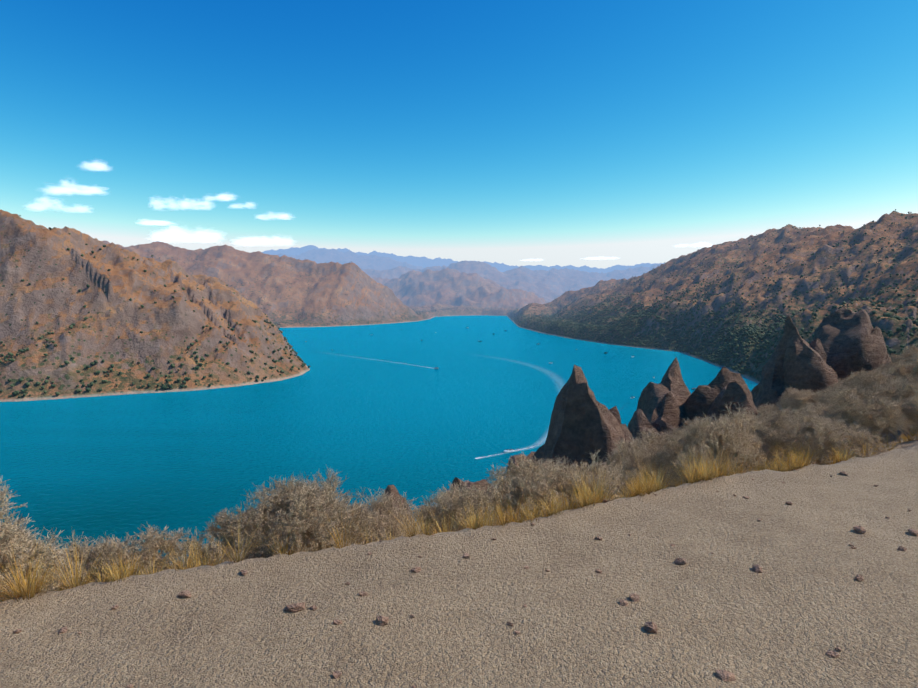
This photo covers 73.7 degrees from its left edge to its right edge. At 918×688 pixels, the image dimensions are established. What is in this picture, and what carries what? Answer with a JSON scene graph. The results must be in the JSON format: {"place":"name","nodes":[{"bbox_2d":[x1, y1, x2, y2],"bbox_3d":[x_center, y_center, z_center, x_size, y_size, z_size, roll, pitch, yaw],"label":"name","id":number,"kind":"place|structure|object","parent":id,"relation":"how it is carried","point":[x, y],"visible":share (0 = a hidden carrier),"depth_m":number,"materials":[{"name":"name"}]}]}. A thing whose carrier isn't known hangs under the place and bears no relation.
{"place":"outdoors","nodes":[
{"label":"outdoors","id":0,"kind":"place"},
{"bbox_2d":[0,315,757,573],"bbox_3d":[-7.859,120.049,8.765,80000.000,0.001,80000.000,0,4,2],"label":"lake water","id":1,"kind":"structure","parent":0,"point":[120,466],"depth_m":576.65,"materials":[{"name":"blue liquid"}]},
{"bbox_2d":[504,449,513,452],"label":"boat","id":2,"kind":"object","parent":1,"relation":"on","point":[508,450],"visible":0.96,"depth_m":476.64,"materials":[{"name":"white"}]},
{"bbox_2d":[0,419,917,687],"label":"ground","id":3,"kind":"structure","parent":0,"point":[796,609],"depth_m":3.91,"materials":[{"name":"beige soil"}]},
{"bbox_2d":[0,475,81,601],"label":"dry shrub","id":4,"kind":"object","parent":3,"relation":"on","point":[21,541],"visible":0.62,"depth_m":4.41,"materials":[{"name":"beige plant"}]},
{"bbox_2d":[7,521,266,597],"bbox_3d":[-3.343,2.563,6.202,3.065,1.411,1.948,-8,0,-1],"label":"dry shrub","id":5,"kind":"object","parent":3,"relation":"on","point":[114,549],"visible":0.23,"depth_m":6.34,"materials":[{"name":"beige plant"}]},
{"bbox_2d":[166,531,292,568],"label":"dry shrub","id":6,"kind":"object","parent":3,"relation":"on","point":[212,546],"visible":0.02,"depth_m":7.35,"materials":[{"name":"brown plant"}]},
{"bbox_2d":[190,471,392,565],"bbox_3d":[-1.463,1.766,5.396,1.698,1.240,1.687,9,4,7],"label":"dry shrub","id":7,"kind":"object","parent":3,"relation":"on","point":[304,506],"visible":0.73,"depth_m":5.30,"materials":[{"name":"beige plant"}]},
{"bbox_2d":[223,465,385,556],"bbox_3d":[-1.643,2.364,7.149,1.996,1.634,2.056,8,1,14],"label":"dry shrub","id":8,"kind":"object","parent":3,"relation":"on","point":[333,477],"depth_m":7.20,"materials":[{"name":"brown plant"}]},
{"bbox_2d":[341,487,423,543],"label":"dry shrub","id":9,"kind":"object","parent":3,"relation":"on","point":[385,506],"visible":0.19,"depth_m":7.61,"materials":[{"name":"brown plant"}]},
{"bbox_2d":[378,477,495,523],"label":"shrub","id":10,"kind":"object","parent":3,"relation":"on","point":[483,482],"visible":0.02,"depth_m":17.25,"materials":[{"name":"brown plant"}]},
{"bbox_2d":[398,480,498,534],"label":"dry shrub","id":11,"kind":"object","parent":3,"relation":"on","point":[427,507],"visible":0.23,"depth_m":9.05,"materials":[{"name":"brown plant"}]},
{"bbox_2d":[0,420,917,601],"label":"dry grass","id":12,"kind":"structure","parent":3,"relation":"on","point":[647,488],"depth_m":5.48,"materials":[{"name":"yellow plant"}]},
{"bbox_2d":[13,462,917,687],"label":"stones","id":13,"kind":"object","parent":3,"relation":"on","point":[722,674],"visible":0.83,"depth_m":3.92,"materials":[{"name":"brown stone"}]},
{"bbox_2d":[461,492,510,516],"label":"dry shrub","id":14,"kind":"object","parent":3,"relation":"on","point":[485,497],"depth_m":13.92,"materials":[{"name":"brown plant"}]},
{"bbox_2d":[424,450,627,531],"bbox_3d":[0.730,1.706,6.561,2.422,1.127,1.524,3,10,-28],"label":"dry shrub","id":15,"kind":"object","parent":3,"relation":"on","point":[536,479],"visible":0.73,"depth_m":6.36,"materials":[{"name":"beige plant"}]},
{"bbox_2d":[482,459,574,519],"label":"dry shrub","id":16,"kind":"object","parent":3,"relation":"on","point":[507,493],"visible":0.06,"depth_m":10.13,"materials":[{"name":"brown plant"}]},
{"bbox_2d":[542,460,624,508],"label":"dry shrub","id":17,"kind":"object","parent":3,"relation":"on","point":[595,492],"depth_m":10.98,"materials":[{"name":"brown plant"}]},
{"bbox_2d":[598,437,692,497],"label":"dry shrub","id":18,"kind":"object","parent":3,"relation":"on","point":[633,463],"visible":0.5,"depth_m":8.40,"materials":[{"name":"brown plant"}]},
{"bbox_2d":[603,427,701,490],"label":"dry shrub","id":19,"kind":"object","parent":3,"relation":"on","point":[648,443],"visible":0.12,"depth_m":10.44,"materials":[{"name":"brown plant"}]},
{"bbox_2d":[500,306,890,521],"bbox_3d":[10.322,4.109,22.058,6.775,10.732,27.128,4,6,43],"label":"crag rock","id":20,"kind":"object","parent":3,"relation":"on","point":[842,345],"visible":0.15,"depth_m":21.17,"materials":[{"name":"stone"}]},
{"bbox_2d":[663,403,766,486],"bbox_3d":[3.391,1.471,8.035,1.426,1.274,2.045,1,5,15],"label":"dry shrub","id":21,"kind":"object","parent":3,"relation":"on","point":[733,431],"visible":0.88,"depth_m":7.97,"materials":[{"name":"brown plant"}]},
{"bbox_2d":[658,419,781,487],"bbox_3d":[3.832,1.775,9.369,1.687,1.254,2.066,-1,-1,3],"label":"dry shrub","id":22,"kind":"object","parent":3,"relation":"on","point":[676,431],"visible":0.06,"depth_m":9.03,"materials":[{"name":"brown plant"}]},
{"bbox_2d":[680,416,770,455],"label":"dry shrub","id":23,"kind":"object","parent":3,"relation":"on","point":[688,420],"depth_m":19.62,"materials":[{"name":"brown plant"}]},
{"bbox_2d":[746,430,775,467],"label":"dry shrub","id":24,"kind":"object","parent":3,"relation":"on","point":[758,442],"visible":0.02,"depth_m":14.52,"materials":[{"name":"brown plant"}]},
{"bbox_2d":[751,403,786,418],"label":"dry shrub","id":25,"kind":"object","parent":3,"relation":"on","point":[770,406],"visible":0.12,"depth_m":19.34,"materials":[{"name":"brown plant"}]},
{"bbox_2d":[752,407,800,464],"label":"dry shrub","id":26,"kind":"object","parent":3,"relation":"on","point":[768,413],"visible":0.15,"depth_m":12.86,"materials":[{"name":"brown plant"}]},
{"bbox_2d":[751,405,812,453],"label":"dry shrub","id":27,"kind":"object","parent":3,"relation":"on","point":[780,417],"depth_m":15.82,"materials":[{"name":"brown plant"}]},
{"bbox_2d":[776,386,815,410],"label":"dry shrub","id":28,"kind":"object","parent":3,"relation":"on","point":[789,389],"depth_m":23.89,"materials":[{"name":"brown plant"}]},
{"bbox_2d":[776,388,831,410],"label":"dry shrub","id":29,"kind":"object","parent":3,"relation":"on","point":[800,398],"visible":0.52,"depth_m":18.67,"materials":[{"name":"brown plant"}]},
{"bbox_2d":[805,401,825,408],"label":"dry shrub","id":30,"kind":"object","parent":3,"relation":"on","point":[816,404],"visible":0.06,"depth_m":15.32,"materials":[{"name":"brown plant"}]},
{"bbox_2d":[797,397,835,409],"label":"dry shrub","id":31,"kind":"object","parent":3,"relation":"on","point":[812,404],"depth_m":16.56,"materials":[{"name":"brown plant"}]},
{"bbox_2d":[756,413,888,468],"bbox_3d":[5.171,1.478,8.785,1.642,0.928,1.671,-12,11,-38],"label":"dry shrub","id":32,"kind":"object","parent":3,"relation":"on","point":[825,435],"visible":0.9,"depth_m":8.62,"materials":[{"name":"brown plant"}]},
{"bbox_2d":[755,403,892,470],"bbox_3d":[5.885,1.728,10.222,2.227,1.424,2.146,4,5,9],"label":"dry shrub","id":33,"kind":"object","parent":3,"relation":"on","point":[778,426],"visible":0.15,"depth_m":10.05,"materials":[{"name":"brown plant"}]},
{"bbox_2d":[774,402,892,455],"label":"dry shrub","id":34,"kind":"object","parent":3,"relation":"on","point":[815,409],"visible":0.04,"depth_m":11.44,"materials":[{"name":"brown plant"}]},
{"bbox_2d":[825,377,858,388],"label":"dry shrub","id":35,"kind":"object","parent":3,"relation":"on","point":[837,383],"depth_m":21.93,"materials":[{"name":"brown plant"}]},
{"bbox_2d":[826,382,861,398],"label":"dry shrub","id":36,"kind":"object","parent":3,"relation":"on","point":[847,385],"visible":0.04,"depth_m":17.77,"materials":[{"name":"brown plant"}]},
{"bbox_2d":[811,402,885,449],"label":"dry shrub","id":37,"kind":"object","parent":3,"relation":"on","point":[838,415],"depth_m":13.28,"materials":[{"name":"brown plant"}]},
{"bbox_2d":[841,368,889,385],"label":"dry shrub","id":38,"kind":"object","parent":3,"relation":"on","point":[853,378],"visible":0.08,"depth_m":18.79,"materials":[{"name":"brown plant"}]},
{"bbox_2d":[814,382,917,426],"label":"dry shrub","id":39,"kind":"object","parent":3,"relation":"on","point":[846,392],"visible":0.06,"depth_m":14.42,"materials":[{"name":"brown plant"}]},
{"bbox_2d":[824,392,911,452],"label":"dry shrub","id":40,"kind":"object","parent":3,"relation":"on","point":[870,415],"visible":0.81,"depth_m":9.65,"materials":[{"name":"brown plant"}]},
{"bbox_2d":[849,372,907,392],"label":"dry shrub","id":41,"kind":"object","parent":3,"relation":"on","point":[865,382],"visible":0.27,"depth_m":16.88,"materials":[{"name":"brown plant"}]},
{"bbox_2d":[869,360,895,374],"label":"dry shrub","id":42,"kind":"object","parent":3,"relation":"on","point":[886,365],"visible":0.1,"depth_m":25.92,"materials":[{"name":"brown plant"}]},
{"bbox_2d":[855,377,917,440],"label":"dry shrub","id":43,"kind":"object","parent":3,"relation":"on","point":[903,391],"visible":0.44,"depth_m":11.31,"materials":[{"name":"brown plant"}]},
{"bbox_2d":[870,362,917,378],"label":"dry shrub","id":44,"kind":"object","parent":3,"relation":"on","point":[900,370],"visible":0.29,"depth_m":18.46,"materials":[{"name":"brown plant"}]},
{"bbox_2d":[890,354,899,360],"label":"dry shrub","id":45,"kind":"object","parent":3,"relation":"on","point":[893,356],"visible":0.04,"depth_m":36.56,"materials":[{"name":"brown plant"}]},
{"bbox_2d":[885,361,916,375],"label":"dry shrub","id":46,"kind":"object","parent":3,"relation":"on","point":[891,369],"visible":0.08,"depth_m":19.87,"materials":[{"name":"brown plant"}]},
{"bbox_2d":[885,392,917,439],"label":"dry shrub","id":47,"kind":"object","parent":3,"relation":"on","point":[906,410],"visible":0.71,"depth_m":9.91,"materials":[{"name":"brown plant"}]},
{"bbox_2d":[893,373,917,386],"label":"dry shrub","id":48,"kind":"object","parent":3,"relation":"on","point":[910,378],"visible":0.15,"depth_m":13.61,"materials":[{"name":"brown plant"}]},
{"bbox_2d":[893,347,917,365],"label":"dry shrub","id":49,"kind":"object","parent":3,"relation":"on","point":[903,356],"visible":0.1,"depth_m":25.79,"materials":[{"name":"brown plant"}]},
{"bbox_2d":[893,353,917,371],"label":"dry shrub","id":50,"kind":"object","parent":3,"relation":"on","point":[911,359],"visible":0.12,"depth_m":20.96,"materials":[{"name":"brown plant"}]},
{"bbox_2d":[900,343,917,355],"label":"dry shrub","id":51,"kind":"object","parent":3,"relation":"on","point":[913,348],"visible":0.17,"depth_m":34.69,"materials":[{"name":"brown plant"}]},
{"bbox_2d":[906,360,917,376],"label":"dry shrub","id":52,"kind":"object","parent":3,"relation":"on","point":[912,366],"visible":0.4,"depth_m":17.73,"materials":[{"name":"brown plant"}]},
{"bbox_2d":[911,353,917,373],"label":"dry shrub","id":53,"kind":"object","parent":3,"relation":"on","point":[914,368],"visible":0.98,"depth_m":16.48,"materials":[{"name":"brown plant"}]},
{"bbox_2d":[0,209,917,401],"bbox_3d":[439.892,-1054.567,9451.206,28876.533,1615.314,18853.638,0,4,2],"label":"hills","id":54,"kind":"structure","parent":0,"point":[42,260],"depth_m":1188.91,"materials":[{"name":"brown stone"}]},
{"bbox_2d":[0,209,917,397],"bbox_3d":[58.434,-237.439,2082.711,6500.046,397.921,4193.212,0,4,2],"label":"shrubs","id":55,"kind":"object","parent":54,"relation":"on","point":[890,351],"visible":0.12,"depth_m":1219.27,"materials":[{"name":"plant"}]},
{"bbox_2d":[0,0,917,268],"label":"sky","id":56,"kind":"structure","parent":0,"point":[599,134],"materials":[{"name":"blue"}]},
{"bbox_2d":[502,358,560,451],"bbox_3d":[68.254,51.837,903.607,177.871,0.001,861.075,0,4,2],"label":"boat wake","id":57,"kind":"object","parent":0,"point":[546,429],"depth_m":523.31,"materials":[{"name":"liquid"}]}
]}

